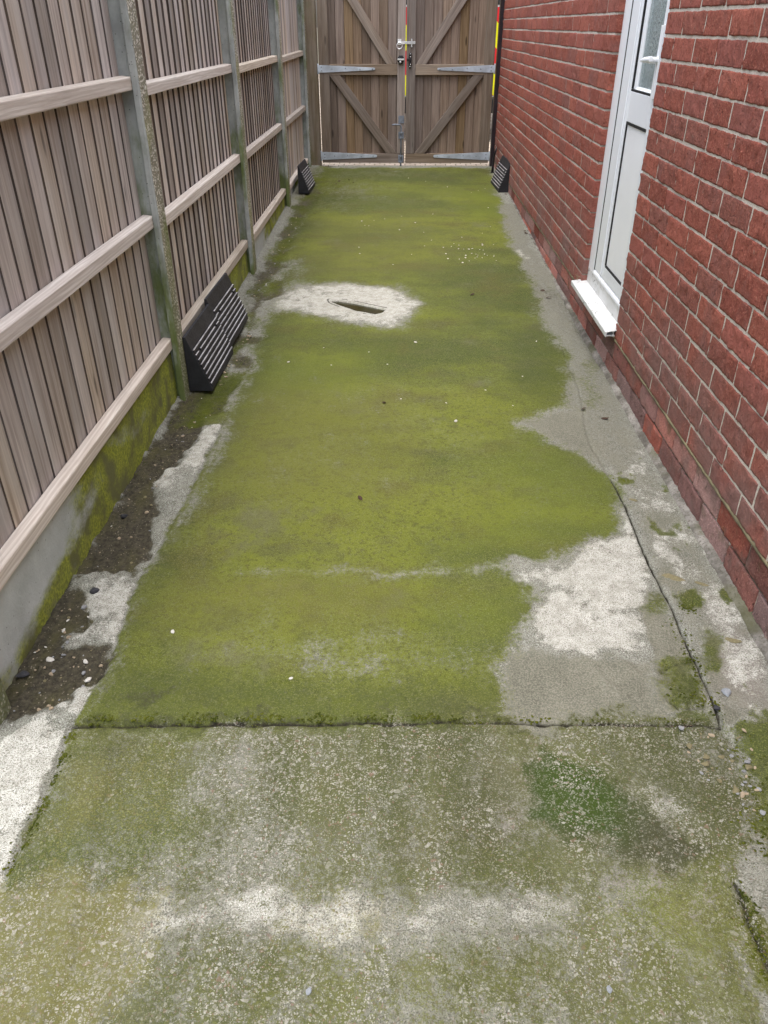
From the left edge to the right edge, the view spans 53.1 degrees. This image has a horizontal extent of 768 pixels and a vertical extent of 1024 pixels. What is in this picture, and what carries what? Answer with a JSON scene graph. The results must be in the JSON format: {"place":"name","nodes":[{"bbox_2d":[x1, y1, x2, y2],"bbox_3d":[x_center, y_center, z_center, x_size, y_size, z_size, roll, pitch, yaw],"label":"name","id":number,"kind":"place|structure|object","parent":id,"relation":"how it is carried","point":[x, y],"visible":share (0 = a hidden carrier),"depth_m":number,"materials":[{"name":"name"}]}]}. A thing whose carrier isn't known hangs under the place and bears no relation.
{"place":"outdoors","nodes":[
{"label":"outdoors","id":0,"kind":"place"},
{"bbox_2d":[0,165,767,1023],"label":"path","id":1,"kind":"structure","parent":0,"point":[492,555],"depth_m":1.83,"materials":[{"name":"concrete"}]},
{"bbox_2d":[15,670,28,677],"bbox_3d":[-0.890,0.399,1.894,0.034,0.014,0.022,-6,32,-12],"label":"stone","id":2,"kind":"object","parent":1,"relation":"on","point":[25,673],"visible":1,"depth_m":1.89,"materials":[{"name":"stone"}]},
{"bbox_2d":[46,657,53,661],"bbox_3d":[-0.843,0.372,1.943,0.025,0.009,0.018,11,40,29],"label":"stone","id":3,"kind":"object","parent":1,"relation":"on","point":[49,659],"visible":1,"depth_m":1.94,"materials":[{"name":"white stone"}]},
{"bbox_2d":[0,351,177,690],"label":"gravel board","id":4,"kind":"object","parent":1,"relation":"on","point":[33,589],"visible":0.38,"depth_m":2.24,"materials":[{"name":"concrete"}]},
{"bbox_2d":[0,0,171,590],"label":"fence panel","id":5,"kind":"object","parent":4,"relation":"on","point":[85,349],"visible":1,"depth_m":2.19,"materials":[{"name":"brown wood"}]},
{"bbox_2d":[90,587,99,593],"bbox_3d":[-0.810,0.219,2.149,0.022,0.014,0.023,9,33,14],"label":"stone","id":6,"kind":"object","parent":1,"relation":"on","point":[93,590],"visible":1,"depth_m":2.14,"materials":[{"name":"stone"}]},
{"bbox_2d":[120,514,127,518],"bbox_3d":[-0.848,0.013,2.511,0.028,0.015,0.018,1,32,1],"label":"stone","id":7,"kind":"object","parent":1,"relation":"on","point":[123,516],"visible":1,"depth_m":2.50,"materials":[{"name":"stone"}]},
{"bbox_2d":[107,0,189,400],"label":"concrete fence post","id":8,"kind":"object","parent":1,"relation":"on","point":[125,31],"visible":0.66,"depth_m":2.82,"materials":[{"name":"grey concrete"}]},
{"bbox_2d":[182,304,232,390],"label":"kerb ramp","id":9,"kind":"structure","parent":1,"relation":"on","point":[208,351],"depth_m":3.37,"materials":[{"name":"black plastic"}]},
{"bbox_2d":[204,273,247,345],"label":"kerb ramp","id":10,"kind":"structure","parent":1,"relation":"on","point":[223,300],"depth_m":3.81,"materials":[{"name":"black rubber"}]},
{"bbox_2d":[217,0,256,274],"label":"concrete fence post","id":11,"kind":"object","parent":1,"relation":"on","point":[232,82],"visible":0.52,"depth_m":4.37,"materials":[{"name":"grey concrete"}]},
{"bbox_2d":[228,250,248,291],"bbox_3d":[-0.883,-1.003,4.079,0.041,0.362,1.770,1,32,1],"label":"gravel board","id":12,"kind":"object","parent":1,"relation":"on","point":[238,274],"visible":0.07,"depth_m":4.54,"materials":[{"name":"concrete"}]},
{"bbox_2d":[134,0,247,335],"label":"fence panel","id":13,"kind":"object","parent":12,"relation":"on","point":[186,69],"visible":0.66,"depth_m":3.56,"materials":[{"name":"brown wood"}]},
{"bbox_2d":[254,196,284,257],"bbox_3d":[-0.848,-1.969,5.633,0.042,0.361,1.770,1,32,1],"label":"gravel board","id":14,"kind":"object","parent":1,"relation":"on","point":[262,237],"visible":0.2,"depth_m":5.49,"materials":[{"name":"concrete"}]},
{"bbox_2d":[233,0,285,240],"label":"fence panel","id":15,"kind":"object","parent":14,"relation":"on","point":[256,60],"visible":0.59,"depth_m":5.22,"materials":[{"name":"brown wood"}]},
{"bbox_2d":[268,0,290,206],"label":"concrete fence post","id":16,"kind":"object","parent":1,"relation":"on","point":[277,67],"visible":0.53,"depth_m":5.91,"materials":[{"name":"grey concrete"}]},
{"bbox_2d":[290,179,297,194],"bbox_3d":[-0.814,-2.918,7.156,0.043,0.361,1.700,1,32,1],"label":"gravel board","id":17,"kind":"object","parent":1,"relation":"on","point":[293,187],"visible":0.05,"depth_m":6.81,"materials":[{"name":"concrete"}]},
{"bbox_2d":[279,0,307,189],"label":"fence panel","id":18,"kind":"object","parent":17,"relation":"on","point":[295,108],"visible":0.56,"depth_m":6.82,"materials":[{"name":"brown wood"}]},
{"bbox_2d":[296,0,311,166],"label":"concrete fence post","id":19,"kind":"object","parent":1,"relation":"on","point":[303,73],"visible":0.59,"depth_m":7.38,"materials":[{"name":"grey concrete"}]},
{"bbox_2d":[297,159,314,193],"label":"kerb ramp","id":20,"kind":"structure","parent":1,"relation":"on","point":[306,183],"depth_m":6.71,"materials":[{"name":"black rubber"}]},
{"bbox_2d":[306,987,311,994],"bbox_3d":[-0.124,0.792,1.271,0.010,0.006,0.011,-10,34,-16],"label":"stone","id":21,"kind":"object","parent":1,"relation":"on","point":[308,990],"visible":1,"depth_m":1.27,"materials":[{"name":"white stone"}]},
{"bbox_2d":[332,301,384,313],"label":"water","id":22,"kind":"structure","parent":1,"relation":"on","point":[360,308],"depth_m":4.25,"materials":[{"name":"liquid"}]},
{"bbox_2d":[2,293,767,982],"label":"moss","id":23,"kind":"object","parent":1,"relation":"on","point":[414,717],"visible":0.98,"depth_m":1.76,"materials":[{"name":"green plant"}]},
{"bbox_2d":[490,148,496,172],"bbox_3d":[1.068,-3.405,7.480,0.050,0.256,0.050,1,32,1],"label":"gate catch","id":24,"kind":"object","parent":1,"relation":"on","point":[493,161],"visible":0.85,"depth_m":7.47,"materials":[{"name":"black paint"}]},
{"bbox_2d":[491,155,509,192],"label":"kerb ramp","id":25,"kind":"structure","parent":1,"relation":"on","point":[500,181],"depth_m":6.76,"materials":[{"name":"black rubber"}]},
{"bbox_2d":[606,985,611,992],"bbox_3d":[0.373,0.790,1.273,0.010,0.006,0.011,-18,37,-26],"label":"stone","id":26,"kind":"object","parent":1,"relation":"on","point":[609,988],"visible":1,"depth_m":1.27,"materials":[{"name":"white stone"}]},
{"bbox_2d":[662,573,684,580],"bbox_3d":[0.833,0.189,2.212,0.068,0.007,0.022,17,36,25],"label":"leaf","id":27,"kind":"object","parent":1,"relation":"on","point":[672,577],"visible":1,"depth_m":2.21,"materials":[{"name":"beige plant"}]},
{"bbox_2d":[695,581,708,585],"bbox_3d":[0.902,0.205,2.184,0.042,0.007,0.016,18,31,19],"label":"leaf","id":28,"kind":"object","parent":1,"relation":"on","point":[701,583],"visible":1,"depth_m":2.18,"materials":[{"name":"beige plant"}]},
{"bbox_2d":[701,761,708,766],"bbox_3d":[0.695,0.545,1.660,0.019,0.009,0.013,-11,34,-16],"label":"stone chip","id":29,"kind":"object","parent":1,"relation":"on","point":[706,763],"visible":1,"depth_m":1.66,"materials":[{"name":"beige stone"}]},
{"bbox_2d":[721,688,730,696],"bbox_3d":[0.812,0.427,1.828,0.023,0.013,0.022,28,42,37],"label":"stone","id":30,"kind":"object","parent":1,"relation":"on","point":[726,692],"visible":1,"depth_m":1.82,"materials":[{"name":"white stone"}]},
{"bbox_2d":[725,637,741,642],"bbox_3d":[0.899,0.332,1.987,0.049,0.010,0.014,18,37,26],"label":"leaf","id":31,"kind":"object","parent":1,"relation":"on","point":[731,640],"visible":1,"depth_m":1.99,"materials":[{"name":"beige plant"}]},
{"bbox_2d":[732,785,739,792],"bbox_3d":[0.734,0.580,1.604,0.013,0.008,0.019,16,36,23],"label":"stone chip","id":32,"kind":"object","parent":1,"relation":"on","point":[736,789],"visible":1,"depth_m":1.60,"materials":[{"name":"beige stone"}]},
{"bbox_2d":[745,764,752,769],"bbox_3d":[0.784,0.549,1.656,0.020,0.008,0.014,-14,35,-21],"label":"stone chip","id":33,"kind":"object","parent":1,"relation":"on","point":[748,767],"visible":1,"depth_m":1.65,"materials":[{"name":"beige stone"}]},
{"bbox_2d":[319,83,491,165],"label":"driveway","id":34,"kind":"structure","parent":0,"point":[412,164],"depth_m":8.03,"materials":[{"name":"grey concrete"}]},
{"bbox_2d":[405,0,499,112],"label":"parked van","id":35,"kind":"object","parent":34,"relation":"on","point":[494,58],"depth_m":9.09,"materials":[{"name":"yellow paint"}]},
{"label":"ground","id":36,"kind":"structure","parent":0,"visible":0},
{"bbox_2d":[0,678,10,724],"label":"concrete fence post","id":37,"kind":"object","parent":36,"relation":"on","point":[5,706],"visible":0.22,"depth_m":1.77,"materials":[{"name":"grey concrete"}]},
{"bbox_2d":[304,0,321,165],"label":"gate post","id":38,"kind":"object","parent":36,"relation":"on","point":[312,63],"visible":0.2,"depth_m":7.47,"materials":[{"name":"brown wood"}]},
{"bbox_2d":[316,0,414,165],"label":"gate leaf","id":39,"kind":"object","parent":38,"relation":"attached to","point":[361,57],"visible":0.99,"depth_m":7.46,"materials":[{"name":"wood"}]},
{"bbox_2d":[489,0,504,165],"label":"gate post","id":40,"kind":"object","parent":36,"relation":"on","point":[497,69],"visible":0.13,"depth_m":7.42,"materials":[{"name":"black paint"}]},
{"bbox_2d":[405,0,497,162],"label":"gate leaf","id":41,"kind":"object","parent":40,"relation":"attached to","point":[450,64],"visible":1,"depth_m":7.45,"materials":[{"name":"wood"}]},
{"bbox_2d":[494,0,767,662],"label":"brick house","id":42,"kind":"structure","parent":36,"relation":"on","point":[631,141],"depth_m":2.70,"materials":[{"name":"brick"}]},
{"bbox_2d":[589,0,669,306],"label":"door","id":43,"kind":"structure","parent":42,"relation":"in","point":[643,34],"depth_m":3.33,"materials":[{"name":"white plastic"}]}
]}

